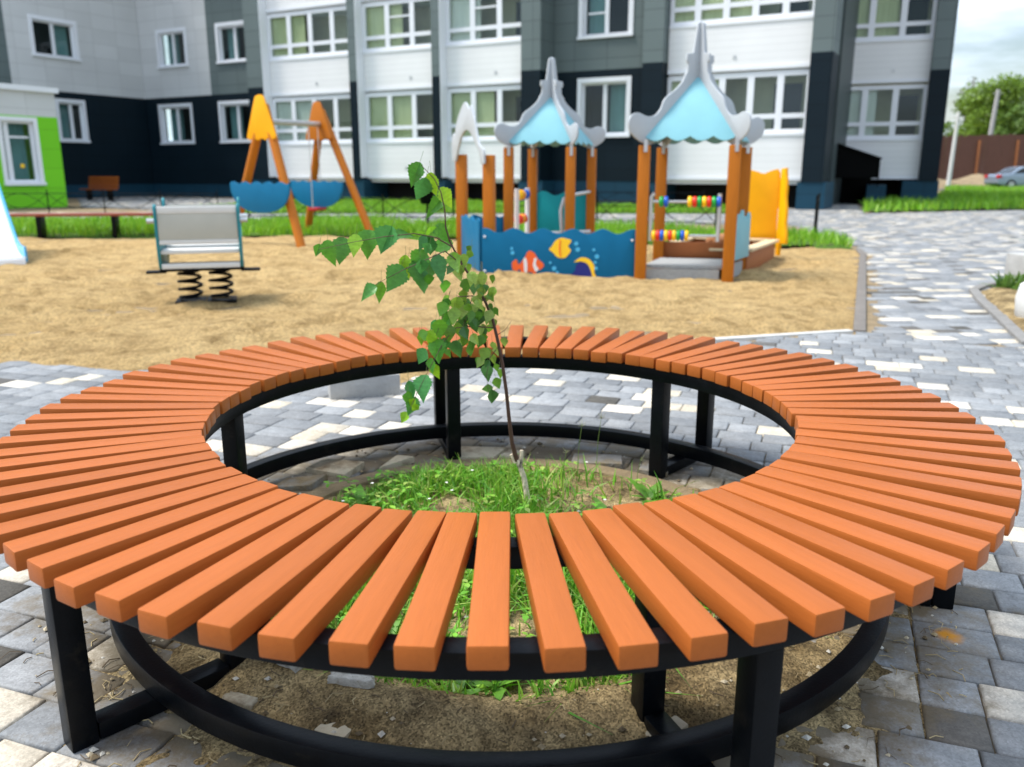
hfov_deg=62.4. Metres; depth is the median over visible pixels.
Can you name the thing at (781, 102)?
loggia window
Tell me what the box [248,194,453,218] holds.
lawn fence
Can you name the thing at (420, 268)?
birch sapling
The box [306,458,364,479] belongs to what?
paving fragment
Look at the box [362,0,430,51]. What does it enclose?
loggia window
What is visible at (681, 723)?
paving fragment
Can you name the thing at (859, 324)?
path kerb
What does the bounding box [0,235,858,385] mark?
sand
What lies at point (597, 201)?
lawn fence
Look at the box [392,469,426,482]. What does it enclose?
weed
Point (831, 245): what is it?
grass strip ground
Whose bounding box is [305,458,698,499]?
pit kerb
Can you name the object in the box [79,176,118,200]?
wall bench
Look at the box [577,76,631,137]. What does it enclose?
window
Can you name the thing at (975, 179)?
earth mound
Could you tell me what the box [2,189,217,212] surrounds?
lawn fence
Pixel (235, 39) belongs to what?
window
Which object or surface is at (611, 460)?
paving fragment
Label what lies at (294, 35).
loggia window
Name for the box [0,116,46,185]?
window
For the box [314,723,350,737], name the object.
paving fragment
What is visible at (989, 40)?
sky
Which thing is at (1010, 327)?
bed kerb
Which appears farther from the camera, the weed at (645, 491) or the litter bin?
the litter bin
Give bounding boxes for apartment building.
[0,0,958,209]
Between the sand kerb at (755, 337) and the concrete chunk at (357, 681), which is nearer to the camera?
the concrete chunk at (357, 681)
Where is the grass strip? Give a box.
[10,212,854,246]
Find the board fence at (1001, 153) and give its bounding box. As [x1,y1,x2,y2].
[938,134,1023,179]
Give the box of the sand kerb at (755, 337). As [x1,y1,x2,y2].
[714,329,852,342]
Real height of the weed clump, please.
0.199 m
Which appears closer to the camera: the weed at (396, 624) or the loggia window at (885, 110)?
the weed at (396, 624)
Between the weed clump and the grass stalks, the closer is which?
the grass stalks
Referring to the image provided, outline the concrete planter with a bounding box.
[1014,282,1023,317]
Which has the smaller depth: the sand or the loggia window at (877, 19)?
the sand
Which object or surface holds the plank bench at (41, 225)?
on the grass strip ground at (831, 245)
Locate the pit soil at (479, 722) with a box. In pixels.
[59,454,981,766]
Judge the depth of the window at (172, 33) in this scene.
38.56 m
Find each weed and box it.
[343,484,377,504]
[389,616,401,633]
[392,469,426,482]
[450,681,513,700]
[452,680,483,694]
[580,496,612,512]
[627,477,670,504]
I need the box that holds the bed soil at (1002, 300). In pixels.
[981,287,1023,331]
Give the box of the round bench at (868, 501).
[0,325,1021,766]
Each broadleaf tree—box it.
[941,121,963,178]
[950,72,1023,162]
[953,76,979,134]
[986,104,1023,160]
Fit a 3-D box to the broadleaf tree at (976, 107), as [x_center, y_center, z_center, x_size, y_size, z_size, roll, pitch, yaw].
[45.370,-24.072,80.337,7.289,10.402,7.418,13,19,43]
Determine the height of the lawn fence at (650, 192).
0.700 m
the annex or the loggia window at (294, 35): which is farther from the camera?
the loggia window at (294, 35)
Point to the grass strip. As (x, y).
(321, 225)
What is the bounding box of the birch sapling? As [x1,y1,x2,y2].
[313,153,529,503]
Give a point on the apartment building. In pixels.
(845, 101)
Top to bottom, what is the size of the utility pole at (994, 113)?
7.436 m
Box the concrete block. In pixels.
[1003,252,1023,278]
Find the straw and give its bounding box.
[0,604,966,766]
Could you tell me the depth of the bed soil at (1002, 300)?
7.10 m
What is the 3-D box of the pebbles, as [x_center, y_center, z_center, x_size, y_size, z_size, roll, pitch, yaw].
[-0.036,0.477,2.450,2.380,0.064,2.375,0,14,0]
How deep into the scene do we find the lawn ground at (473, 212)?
22.93 m
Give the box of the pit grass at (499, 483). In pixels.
[271,449,837,734]
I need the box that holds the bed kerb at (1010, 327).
[969,282,1023,344]
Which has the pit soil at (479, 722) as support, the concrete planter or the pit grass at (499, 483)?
the pit grass at (499, 483)
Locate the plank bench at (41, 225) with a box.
[9,212,152,237]
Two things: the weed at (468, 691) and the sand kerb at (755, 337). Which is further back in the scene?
the sand kerb at (755, 337)
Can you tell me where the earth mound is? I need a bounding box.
[938,174,989,188]
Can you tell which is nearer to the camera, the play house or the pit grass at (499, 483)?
the pit grass at (499, 483)
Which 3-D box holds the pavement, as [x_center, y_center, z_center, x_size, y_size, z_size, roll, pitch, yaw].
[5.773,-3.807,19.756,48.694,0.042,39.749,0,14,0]
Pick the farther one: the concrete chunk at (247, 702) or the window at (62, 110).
the window at (62, 110)
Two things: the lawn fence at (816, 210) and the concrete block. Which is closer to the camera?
the concrete block
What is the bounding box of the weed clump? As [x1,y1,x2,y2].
[982,270,1023,289]
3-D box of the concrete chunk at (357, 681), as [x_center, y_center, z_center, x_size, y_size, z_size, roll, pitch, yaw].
[-0.331,0.614,1.748,0.105,0.028,0.032,4,14,15]
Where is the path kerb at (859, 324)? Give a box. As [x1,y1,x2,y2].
[853,249,866,332]
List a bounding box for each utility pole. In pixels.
[946,112,964,184]
[988,89,1002,134]
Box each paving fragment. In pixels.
[276,474,327,490]
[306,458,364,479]
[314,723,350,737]
[379,455,413,469]
[460,446,506,458]
[499,450,524,457]
[571,453,621,468]
[638,460,668,477]
[646,715,687,735]
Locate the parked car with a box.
[984,166,1023,187]
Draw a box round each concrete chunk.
[222,691,257,710]
[277,664,302,672]
[327,672,374,688]
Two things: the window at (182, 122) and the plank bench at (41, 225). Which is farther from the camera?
the window at (182, 122)
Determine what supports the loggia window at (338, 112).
in the apartment building
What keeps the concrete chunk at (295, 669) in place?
on the pit soil at (479, 722)
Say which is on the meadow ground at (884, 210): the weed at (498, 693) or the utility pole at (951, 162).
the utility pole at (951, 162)
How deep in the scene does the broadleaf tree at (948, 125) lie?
94.36 m
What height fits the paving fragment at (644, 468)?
0.040 m
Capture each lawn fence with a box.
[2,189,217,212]
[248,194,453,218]
[496,189,703,208]
[595,195,716,227]
[814,193,819,231]
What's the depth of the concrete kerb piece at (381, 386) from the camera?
4.14 m
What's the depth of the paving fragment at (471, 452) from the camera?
3.27 m
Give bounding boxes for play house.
[452,21,788,281]
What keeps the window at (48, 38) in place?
in the apartment building
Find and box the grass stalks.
[562,414,643,493]
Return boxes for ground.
[0,190,1023,766]
[17,224,851,248]
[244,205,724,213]
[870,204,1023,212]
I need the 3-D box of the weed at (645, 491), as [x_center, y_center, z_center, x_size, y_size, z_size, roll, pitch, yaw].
[0.464,0.368,2.817,0.151,0.064,0.187,0,14,0]
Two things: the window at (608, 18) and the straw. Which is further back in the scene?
the window at (608, 18)
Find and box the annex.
[0,83,67,208]
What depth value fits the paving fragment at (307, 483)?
2.95 m
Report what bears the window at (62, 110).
in the apartment building
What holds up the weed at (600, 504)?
on the pit soil at (479, 722)
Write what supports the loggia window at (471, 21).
in the apartment building
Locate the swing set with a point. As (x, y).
(313, 195)
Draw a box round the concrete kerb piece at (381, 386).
[328,374,399,399]
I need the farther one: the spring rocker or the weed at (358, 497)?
the spring rocker
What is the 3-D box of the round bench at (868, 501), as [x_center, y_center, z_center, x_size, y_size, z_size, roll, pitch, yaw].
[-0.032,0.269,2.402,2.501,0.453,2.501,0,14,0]
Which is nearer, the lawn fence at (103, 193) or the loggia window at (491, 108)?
the lawn fence at (103, 193)
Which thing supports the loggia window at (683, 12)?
in the apartment building
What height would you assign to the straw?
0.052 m
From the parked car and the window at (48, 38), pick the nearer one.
the window at (48, 38)
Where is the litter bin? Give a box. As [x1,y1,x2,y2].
[420,192,434,224]
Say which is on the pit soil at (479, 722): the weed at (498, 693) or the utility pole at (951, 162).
the weed at (498, 693)
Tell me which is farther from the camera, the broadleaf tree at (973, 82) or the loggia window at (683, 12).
the broadleaf tree at (973, 82)
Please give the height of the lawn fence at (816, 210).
0.750 m
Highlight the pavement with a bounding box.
[0,197,1023,766]
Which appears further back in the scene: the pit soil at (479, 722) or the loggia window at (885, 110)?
the loggia window at (885, 110)
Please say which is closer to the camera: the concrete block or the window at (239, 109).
the concrete block
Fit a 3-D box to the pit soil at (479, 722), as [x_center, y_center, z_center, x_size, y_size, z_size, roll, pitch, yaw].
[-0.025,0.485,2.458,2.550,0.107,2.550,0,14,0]
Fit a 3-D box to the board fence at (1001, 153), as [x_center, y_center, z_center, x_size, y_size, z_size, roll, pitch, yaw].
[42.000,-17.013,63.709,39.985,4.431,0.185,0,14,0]
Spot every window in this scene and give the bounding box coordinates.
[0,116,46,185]
[27,14,81,61]
[55,98,90,142]
[155,27,188,68]
[158,103,195,144]
[214,20,245,63]
[218,100,251,142]
[267,4,347,58]
[273,93,351,142]
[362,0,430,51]
[366,88,432,141]
[446,0,520,44]
[448,83,520,139]
[577,0,633,39]
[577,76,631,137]
[667,67,809,132]
[670,0,814,25]
[847,82,927,138]
[856,0,937,40]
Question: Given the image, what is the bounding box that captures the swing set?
[230,95,373,247]
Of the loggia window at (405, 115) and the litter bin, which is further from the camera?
the loggia window at (405, 115)
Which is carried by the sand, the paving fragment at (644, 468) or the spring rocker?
the spring rocker
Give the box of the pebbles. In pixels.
[35,436,957,765]
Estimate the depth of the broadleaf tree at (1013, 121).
76.44 m
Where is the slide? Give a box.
[0,187,27,264]
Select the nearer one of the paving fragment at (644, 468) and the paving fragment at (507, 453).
the paving fragment at (644, 468)
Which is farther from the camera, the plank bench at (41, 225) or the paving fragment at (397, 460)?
the plank bench at (41, 225)
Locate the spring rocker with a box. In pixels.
[146,197,259,303]
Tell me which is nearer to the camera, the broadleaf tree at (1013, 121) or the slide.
the slide

